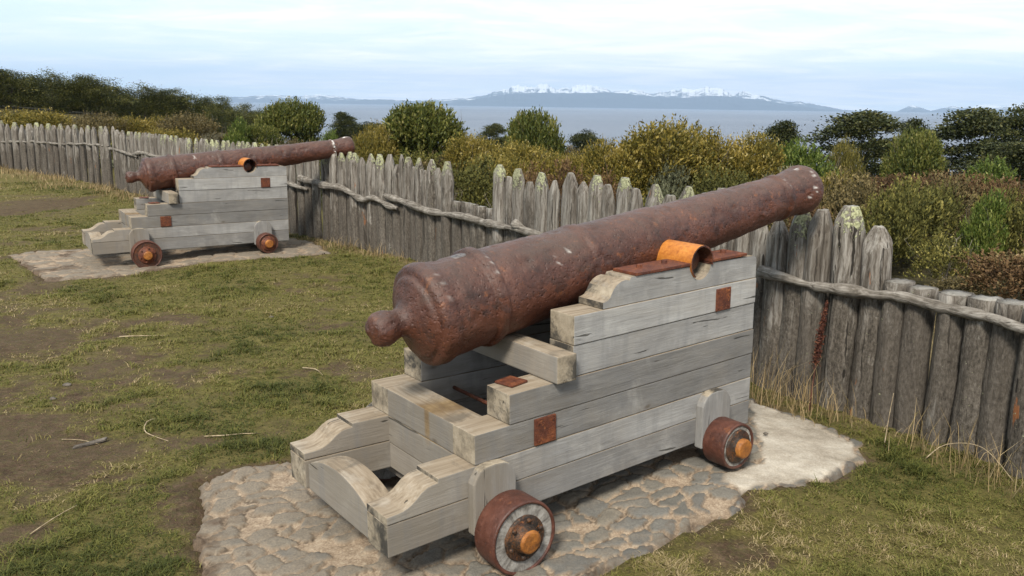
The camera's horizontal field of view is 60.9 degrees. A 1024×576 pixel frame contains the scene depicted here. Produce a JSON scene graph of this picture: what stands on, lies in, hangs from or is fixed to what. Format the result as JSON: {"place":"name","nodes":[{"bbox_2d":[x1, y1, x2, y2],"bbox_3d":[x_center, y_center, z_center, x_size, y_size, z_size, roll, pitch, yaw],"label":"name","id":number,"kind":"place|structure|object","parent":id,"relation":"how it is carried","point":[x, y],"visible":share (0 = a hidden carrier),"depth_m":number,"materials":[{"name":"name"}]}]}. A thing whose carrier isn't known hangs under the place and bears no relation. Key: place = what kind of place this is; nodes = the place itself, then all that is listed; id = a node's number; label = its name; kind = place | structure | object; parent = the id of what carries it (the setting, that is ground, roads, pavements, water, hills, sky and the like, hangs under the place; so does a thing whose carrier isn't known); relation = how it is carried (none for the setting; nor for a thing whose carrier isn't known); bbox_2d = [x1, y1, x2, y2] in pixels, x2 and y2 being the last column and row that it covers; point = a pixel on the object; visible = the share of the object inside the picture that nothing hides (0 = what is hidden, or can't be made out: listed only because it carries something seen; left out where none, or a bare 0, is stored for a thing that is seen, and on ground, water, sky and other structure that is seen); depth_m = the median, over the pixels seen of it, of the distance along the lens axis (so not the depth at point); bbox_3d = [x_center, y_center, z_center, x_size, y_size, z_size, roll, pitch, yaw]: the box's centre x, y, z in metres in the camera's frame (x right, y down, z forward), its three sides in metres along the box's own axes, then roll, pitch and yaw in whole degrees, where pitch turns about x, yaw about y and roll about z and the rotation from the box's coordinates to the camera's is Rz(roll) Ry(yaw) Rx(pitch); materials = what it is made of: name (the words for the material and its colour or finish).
{"place":"outdoors","nodes":[
{"label":"outdoors","id":0,"kind":"place"},
{"bbox_2d":[191,94,368,103],"bbox_3d":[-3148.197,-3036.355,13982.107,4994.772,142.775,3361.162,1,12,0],"label":"mountain range","id":1,"kind":"structure","parent":0,"point":[325,99],"depth_m":13586.55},
{"bbox_2d":[341,98,473,105],"bbox_3d":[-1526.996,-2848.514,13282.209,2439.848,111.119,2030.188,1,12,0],"label":"mountain range","id":2,"kind":"structure","parent":0,"point":[398,102],"depth_m":13014.89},
{"bbox_2d":[0,106,1023,575],"bbox_3d":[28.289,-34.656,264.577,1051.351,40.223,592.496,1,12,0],"label":"ground","id":3,"kind":"structure","parent":0,"point":[60,468],"depth_m":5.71,"materials":[{"name":"green plant"}]},
{"bbox_2d":[0,83,17,106],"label":"beech tree","id":4,"kind":"object","parent":3,"relation":"on","point":[6,99],"visible":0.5,"depth_m":49.78,"materials":[{"name":"green plant"}]},
{"bbox_2d":[0,69,36,107],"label":"beech tree","id":5,"kind":"object","parent":3,"relation":"on","point":[20,103],"visible":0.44,"depth_m":50.41,"materials":[{"name":"green plant"}]},
{"bbox_2d":[0,69,59,107],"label":"beech tree","id":6,"kind":"object","parent":3,"relation":"on","point":[12,82],"visible":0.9,"depth_m":49.79,"materials":[{"name":"green plant"}]},
{"bbox_2d":[2,71,66,107],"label":"beech tree","id":7,"kind":"object","parent":3,"relation":"on","point":[31,81],"visible":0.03,"depth_m":61.26,"materials":[{"name":"green plant"}]},
{"bbox_2d":[0,106,82,145],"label":"autumn shrub","id":8,"kind":"object","parent":3,"relation":"on","point":[24,118],"visible":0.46,"depth_m":27.95,"materials":[{"name":"green plant"}]},
{"bbox_2d":[2,78,101,111],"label":"beech tree","id":9,"kind":"object","parent":3,"relation":"on","point":[45,95],"visible":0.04,"depth_m":59.36,"materials":[{"name":"green plant"}]},
{"bbox_2d":[30,505,76,534],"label":"twig","id":10,"kind":"object","parent":3,"relation":"on","point":[49,521],"visible":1,"depth_m":4.24,"materials":[{"name":"wood"}]},
{"bbox_2d":[13,66,94,110],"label":"beech tree","id":11,"kind":"object","parent":3,"relation":"on","point":[53,74],"visible":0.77,"depth_m":50.41,"materials":[{"name":"green plant"}]},
{"bbox_2d":[0,120,113,187],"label":"palisade fence","id":12,"kind":"object","parent":3,"relation":"on","point":[59,150],"visible":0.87,"depth_m":22.46,"materials":[{"name":"grey wood"}]},
{"bbox_2d":[51,121,111,152],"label":"autumn shrub","id":13,"kind":"object","parent":3,"relation":"on","point":[77,125],"visible":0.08,"depth_m":25.99,"materials":[{"name":"green plant"}]},
{"bbox_2d":[42,72,125,114],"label":"beech tree","id":14,"kind":"object","parent":3,"relation":"on","point":[84,82],"visible":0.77,"depth_m":51.01,"materials":[{"name":"green plant"}]},
{"bbox_2d":[72,437,107,448],"bbox_3d":[-2.539,0.934,5.246,0.207,0.016,0.036,-15,23,-41],"label":"wood splinter","id":15,"kind":"object","parent":3,"relation":"on","point":[89,443],"visible":1,"depth_m":5.24,"materials":[{"name":"grey wood"}]},
{"bbox_2d":[48,75,140,114],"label":"beech tree","id":16,"kind":"object","parent":3,"relation":"on","point":[123,98],"visible":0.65,"depth_m":51.84,"materials":[{"name":"green plant"}]},
{"bbox_2d":[62,110,133,154],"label":"autumn shrub","id":17,"kind":"object","parent":3,"relation":"on","point":[107,120],"visible":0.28,"depth_m":27.36,"materials":[{"name":"green plant"}]},
{"bbox_2d":[75,88,133,115],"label":"beech tree","id":18,"kind":"object","parent":3,"relation":"on","point":[102,105],"visible":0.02,"depth_m":62.65,"materials":[{"name":"green plant"}]},
{"bbox_2d":[110,113,168,135],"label":"autumn shrub","id":19,"kind":"object","parent":3,"relation":"on","point":[138,124],"visible":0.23,"depth_m":27.90,"materials":[{"name":"green plant"}]},
{"bbox_2d":[119,335,167,336],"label":"twig","id":20,"kind":"object","parent":3,"relation":"on","point":[138,335],"visible":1,"depth_m":7.55,"materials":[{"name":"wood"}]},
{"bbox_2d":[107,81,183,119],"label":"beech tree","id":21,"kind":"object","parent":3,"relation":"on","point":[147,90],"visible":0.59,"depth_m":54.04,"materials":[{"name":"green plant"}]},
{"bbox_2d":[144,418,167,440],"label":"twig","id":22,"kind":"object","parent":3,"relation":"on","point":[150,434],"visible":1,"depth_m":5.40,"materials":[{"name":"wood"}]},
{"bbox_2d":[123,86,200,121],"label":"beech tree","id":23,"kind":"object","parent":3,"relation":"on","point":[170,91],"visible":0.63,"depth_m":54.24,"materials":[{"name":"green plant"}]},
{"bbox_2d":[8,238,330,281],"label":"stone paving","id":24,"kind":"structure","parent":3,"relation":"on","point":[56,265],"depth_m":11.22,"materials":[{"name":"grey stone"}]},
{"bbox_2d":[82,136,354,267],"bbox_3d":[-3.808,-1.237,11.733,3.547,1.569,1.465,-6,14,-31],"label":"cannon","id":25,"kind":"object","parent":24,"relation":"on","point":[218,197],"visible":0.99,"depth_m":11.26,"materials":[{"name":"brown wood"}]},
{"bbox_2d":[140,125,199,146],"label":"autumn shrub","id":26,"kind":"object","parent":3,"relation":"on","point":[175,132],"visible":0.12,"depth_m":25.79,"materials":[{"name":"green plant"}]},
{"bbox_2d":[149,109,222,143],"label":"autumn shrub","id":27,"kind":"object","parent":3,"relation":"on","point":[192,123],"visible":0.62,"depth_m":27.24,"materials":[{"name":"green plant"}]},
{"bbox_2d":[147,92,225,127],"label":"beech tree","id":28,"kind":"object","parent":3,"relation":"on","point":[199,102],"visible":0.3,"depth_m":55.30,"materials":[{"name":"green plant"}]},
{"bbox_2d":[193,95,228,132],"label":"beech tree","id":29,"kind":"object","parent":3,"relation":"on","point":[206,99],"visible":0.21,"depth_m":56.22,"materials":[{"name":"green plant"}]},
{"bbox_2d":[201,102,229,128],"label":"beech tree","id":30,"kind":"object","parent":3,"relation":"on","point":[220,111],"visible":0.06,"depth_m":65.26,"materials":[{"name":"green plant"}]},
{"bbox_2d":[214,130,230,144],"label":"autumn shrub","id":31,"kind":"object","parent":3,"relation":"on","point":[220,140],"visible":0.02,"depth_m":28.11,"materials":[{"name":"green plant"}]},
{"bbox_2d":[203,93,242,131],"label":"beech tree","id":32,"kind":"object","parent":3,"relation":"on","point":[231,116],"visible":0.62,"depth_m":54.16,"materials":[{"name":"green plant"}]},
{"bbox_2d":[204,433,258,436],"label":"twig","id":33,"kind":"object","parent":3,"relation":"on","point":[229,434],"visible":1,"depth_m":5.37,"materials":[{"name":"wood"}]},
{"bbox_2d":[220,104,248,132],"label":"beech tree","id":34,"kind":"object","parent":3,"relation":"on","point":[235,114],"visible":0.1,"depth_m":66.58,"materials":[{"name":"green plant"}]},
{"bbox_2d":[220,114,250,146],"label":"bright shrub","id":35,"kind":"object","parent":3,"relation":"on","point":[239,134],"visible":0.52,"depth_m":26.19,"materials":[{"name":"green plant"}]},
{"bbox_2d":[227,102,260,130],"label":"beech tree","id":36,"kind":"object","parent":3,"relation":"on","point":[247,116],"visible":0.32,"depth_m":56.92,"materials":[{"name":"green plant"}]},
{"bbox_2d":[244,123,283,145],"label":"evergreen bush","id":37,"kind":"object","parent":3,"relation":"on","point":[264,133],"visible":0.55,"depth_m":27.02,"materials":[{"name":"green plant"}]},
{"bbox_2d":[252,96,328,143],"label":"evergreen bush","id":38,"kind":"object","parent":3,"relation":"on","point":[288,120],"visible":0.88,"depth_m":28.19,"materials":[{"name":"green plant"}]},
{"bbox_2d":[280,137,322,144],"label":"autumn shrub","id":39,"kind":"object","parent":3,"relation":"on","point":[291,141],"visible":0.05,"depth_m":23.98,"materials":[{"name":"green plant"}]},
{"bbox_2d":[318,129,337,140],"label":"bright shrub","id":40,"kind":"object","parent":3,"relation":"on","point":[330,137],"visible":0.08,"depth_m":23.25,"materials":[{"name":"green plant"}]},
{"bbox_2d":[323,111,362,139],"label":"beech tree","id":41,"kind":"object","parent":3,"relation":"on","point":[342,128],"visible":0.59,"depth_m":57.60,"materials":[{"name":"green plant"}]},
{"bbox_2d":[343,121,381,139],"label":"beech tree","id":42,"kind":"object","parent":3,"relation":"on","point":[364,127],"visible":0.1,"depth_m":59.66,"materials":[{"name":"green plant"}]},
{"bbox_2d":[352,120,400,162],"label":"leafy shrub","id":43,"kind":"object","parent":3,"relation":"on","point":[375,143],"visible":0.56,"depth_m":20.39,"materials":[{"name":"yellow plant"}]},
{"bbox_2d":[381,98,469,162],"bbox_3d":[-2.247,-3.459,21.688,2.490,2.519,2.814,9,15,35],"label":"evergreen bush","id":44,"kind":"object","parent":3,"relation":"on","point":[429,126],"visible":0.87,"depth_m":20.85,"materials":[{"name":"green plant"}]},
{"bbox_2d":[442,130,498,180],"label":"leafy shrub","id":45,"kind":"object","parent":3,"relation":"on","point":[461,149],"visible":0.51,"depth_m":19.34,"materials":[{"name":"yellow plant"}]},
{"bbox_2d":[477,123,507,148],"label":"beech tree","id":46,"kind":"object","parent":3,"relation":"on","point":[495,130],"visible":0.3,"depth_m":58.68,"materials":[{"name":"green plant"}]},
{"bbox_2d":[465,149,534,203],"bbox_3d":[-0.218,-1.849,16.137,1.358,1.416,1.790,3,12,12],"label":"leafy shrub","id":47,"kind":"object","parent":3,"relation":"on","point":[509,165],"visible":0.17,"depth_m":15.88,"materials":[{"name":"green plant"}]},
{"bbox_2d":[487,136,554,175],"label":"leafy shrub","id":48,"kind":"object","parent":3,"relation":"on","point":[528,153],"visible":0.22,"depth_m":17.41,"materials":[{"name":"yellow plant"}]},
{"bbox_2d":[193,398,866,575],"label":"stone paving","id":49,"kind":"structure","parent":3,"relation":"on","point":[277,519],"depth_m":4.37,"materials":[{"name":"grey stone"}]},
{"bbox_2d":[290,165,823,575],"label":"cannon","id":50,"kind":"object","parent":49,"relation":"on","point":[539,368],"visible":1,"depth_m":4.31,"materials":[{"name":"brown wood"}]},
{"bbox_2d":[502,105,567,158],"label":"evergreen bush","id":51,"kind":"object","parent":3,"relation":"on","point":[532,128],"visible":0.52,"depth_m":21.36,"materials":[{"name":"green plant"}]},
{"bbox_2d":[86,141,1023,300],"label":"undergrowth","id":52,"kind":"object","parent":3,"relation":"on","point":[919,210],"visible":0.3,"depth_m":11.86,"materials":[{"name":"green plant"}]},
{"bbox_2d":[534,148,596,185],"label":"leafy shrub","id":53,"kind":"object","parent":3,"relation":"on","point":[551,166],"visible":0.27,"depth_m":16.23,"materials":[{"name":"green plant"}]},
{"bbox_2d":[108,126,1023,478],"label":"palisade fence","id":54,"kind":"object","parent":3,"relation":"on","point":[876,342],"visible":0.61,"depth_m":5.97,"materials":[{"name":"grey wood"}]},
{"bbox_2d":[564,128,605,155],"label":"beech tree","id":55,"kind":"object","parent":3,"relation":"on","point":[577,140],"visible":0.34,"depth_m":58.52,"materials":[{"name":"green plant"}]},
{"bbox_2d":[575,134,665,197],"bbox_3d":[1.890,-1.815,15.355,1.469,1.794,1.731,-9,15,-38],"label":"leafy shrub","id":56,"kind":"object","parent":3,"relation":"on","point":[604,157],"visible":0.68,"depth_m":15.04,"materials":[{"name":"green plant"}]},
{"bbox_2d":[606,113,739,199],"bbox_3d":[2.875,-2.037,15.756,3.001,2.228,2.547,-11,16,-43],"label":"leafy shrub","id":57,"kind":"object","parent":3,"relation":"on","point":[669,144],"visible":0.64,"depth_m":14.91,"materials":[{"name":"green plant"}]},
{"bbox_2d":[684,124,787,191],"bbox_3d":[3.973,-1.932,15.894,2.078,2.083,1.763,5,13,20],"label":"leafy shrub","id":58,"kind":"object","parent":3,"relation":"on","point":[749,161],"visible":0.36,"depth_m":15.46,"materials":[{"name":"green plant"}]},
{"bbox_2d":[759,119,805,173],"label":"beech tree","id":59,"kind":"object","parent":3,"relation":"on","point":[786,131],"visible":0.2,"depth_m":42.01,"materials":[{"name":"green plant"}]},
{"bbox_2d":[774,134,848,181],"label":"bright shrub","id":60,"kind":"object","parent":3,"relation":"on","point":[811,160],"visible":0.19,"depth_m":16.84,"materials":[{"name":"green plant"}]},
{"bbox_2d":[809,300,827,410],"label":"dock plant","id":61,"kind":"object","parent":3,"relation":"on","point":[820,337],"visible":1,"depth_m":5.81,"materials":[{"name":"brown plant"}]},
{"bbox_2d":[819,166,870,213],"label":"leafy shrub","id":62,"kind":"object","parent":3,"relation":"on","point":[826,179],"visible":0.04,"depth_m":14.36,"materials":[{"name":"green plant"}]},
{"bbox_2d":[827,134,867,178],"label":"mustard bush","id":63,"kind":"object","parent":3,"relation":"on","point":[851,155],"visible":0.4,"depth_m":23.85,"materials":[{"name":"green plant"}]},
{"bbox_2d":[792,108,953,181],"bbox_3d":[15.656,-5.285,38.434,7.468,5.184,7.724,0,12,-2],"label":"beech tree","id":64,"kind":"object","parent":3,"relation":"on","point":[860,126],"visible":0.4,"depth_m":37.63,"materials":[{"name":"green plant"}]},
{"bbox_2d":[884,393,893,446],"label":"straw stem","id":65,"kind":"object","parent":3,"relation":"on","point":[888,421],"visible":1,"depth_m":5.27,"materials":[{"name":"beige plant"}]},
{"bbox_2d":[878,123,950,180],"bbox_3d":[12.394,-3.424,27.074,2.017,3.343,2.238,9,14,33],"label":"evergreen bush","id":66,"kind":"object","parent":3,"relation":"on","point":[918,152],"visible":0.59,"depth_m":26.40,"materials":[{"name":"olive-yellow green leaf"},{"name":"bark"}]},
{"bbox_2d":[881,116,947,163],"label":"beech tree","id":67,"kind":"object","parent":3,"relation":"on","point":[918,122],"visible":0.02,"depth_m":42.14,"materials":[{"name":"green plant"}]},
{"bbox_2d":[904,234,977,289],"bbox_3d":[5.252,-0.236,10.351,0.766,0.751,0.947,-7,14,-34],"label":"bare bush","id":68,"kind":"object","parent":3,"relation":"on","point":[949,265],"visible":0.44,"depth_m":10.45,"materials":[{"name":"brown plant"}]},
{"bbox_2d":[926,443,1012,480],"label":"straw stem","id":69,"kind":"object","parent":3,"relation":"on","point":[966,443],"visible":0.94,"depth_m":5.01,"materials":[{"name":"beige plant"}]},
{"bbox_2d":[921,106,1023,179],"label":"beech tree","id":70,"kind":"object","parent":3,"relation":"on","point":[969,126],"visible":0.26,"depth_m":39.45,"materials":[{"name":"green plant"}]},
{"bbox_2d":[954,187,1012,264],"bbox_3d":[6.215,-0.678,11.506,0.655,1.349,0.728,8,14,31],"label":"bright shrub","id":71,"kind":"object","parent":3,"relation":"on","point":[985,227],"visible":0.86,"depth_m":11.36,"materials":[{"name":"green plant"}]},
{"bbox_2d":[946,139,1023,184],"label":"beech tree","id":72,"kind":"object","parent":3,"relation":"on","point":[1015,151],"visible":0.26,"depth_m":30.94,"materials":[{"name":"green plant"}]},
{"bbox_2d":[952,154,1017,187],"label":"bright shrub","id":73,"kind":"object","parent":3,"relation":"on","point":[999,169],"visible":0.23,"depth_m":20.81,"materials":[{"name":"green plant"}]},
{"bbox_2d":[952,103,1023,181],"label":"beech tree","id":74,"kind":"object","parent":3,"relation":"on","point":[1014,121],"visible":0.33,"depth_m":37.38,"materials":[{"name":"green plant"}]},
{"bbox_2d":[0,163,1023,498],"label":"dry grass","id":75,"kind":"structure","parent":0,"point":[752,393],"depth_m":5.93,"materials":[{"name":"plant"}]},
{"bbox_2d":[0,0,1023,110],"label":"sky","id":76,"kind":"structure","parent":0,"point":[881,55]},
{"bbox_2d":[213,102,1019,174],"bbox_3d":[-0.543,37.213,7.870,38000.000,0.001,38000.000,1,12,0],"label":"sea","id":77,"kind":"structure","parent":0,"point":[609,123],"depth_m":2723.98,"materials":[{"name":"liquid"}]},
{"bbox_2d":[453,92,851,111],"bbox_3d":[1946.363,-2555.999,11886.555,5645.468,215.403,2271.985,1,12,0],"label":"mountain range","id":78,"kind":"structure","parent":0,"point":[597,100],"depth_m":11828.91,"materials":[{"name":"stone"}]},
{"bbox_2d":[464,84,845,110],"bbox_3d":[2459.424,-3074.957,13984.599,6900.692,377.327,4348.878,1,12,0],"label":"mountain range","id":79,"kind":"structure","parent":0,"point":[682,92],"depth_m":14063.67,"materials":[{"name":"white snow"}]},
{"bbox_2d":[846,104,1023,113],"bbox_3d":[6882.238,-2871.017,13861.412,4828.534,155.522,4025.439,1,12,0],"label":"mountain range","id":80,"kind":"structure","parent":0,"point":[911,108],"depth_m":13526.53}
]}

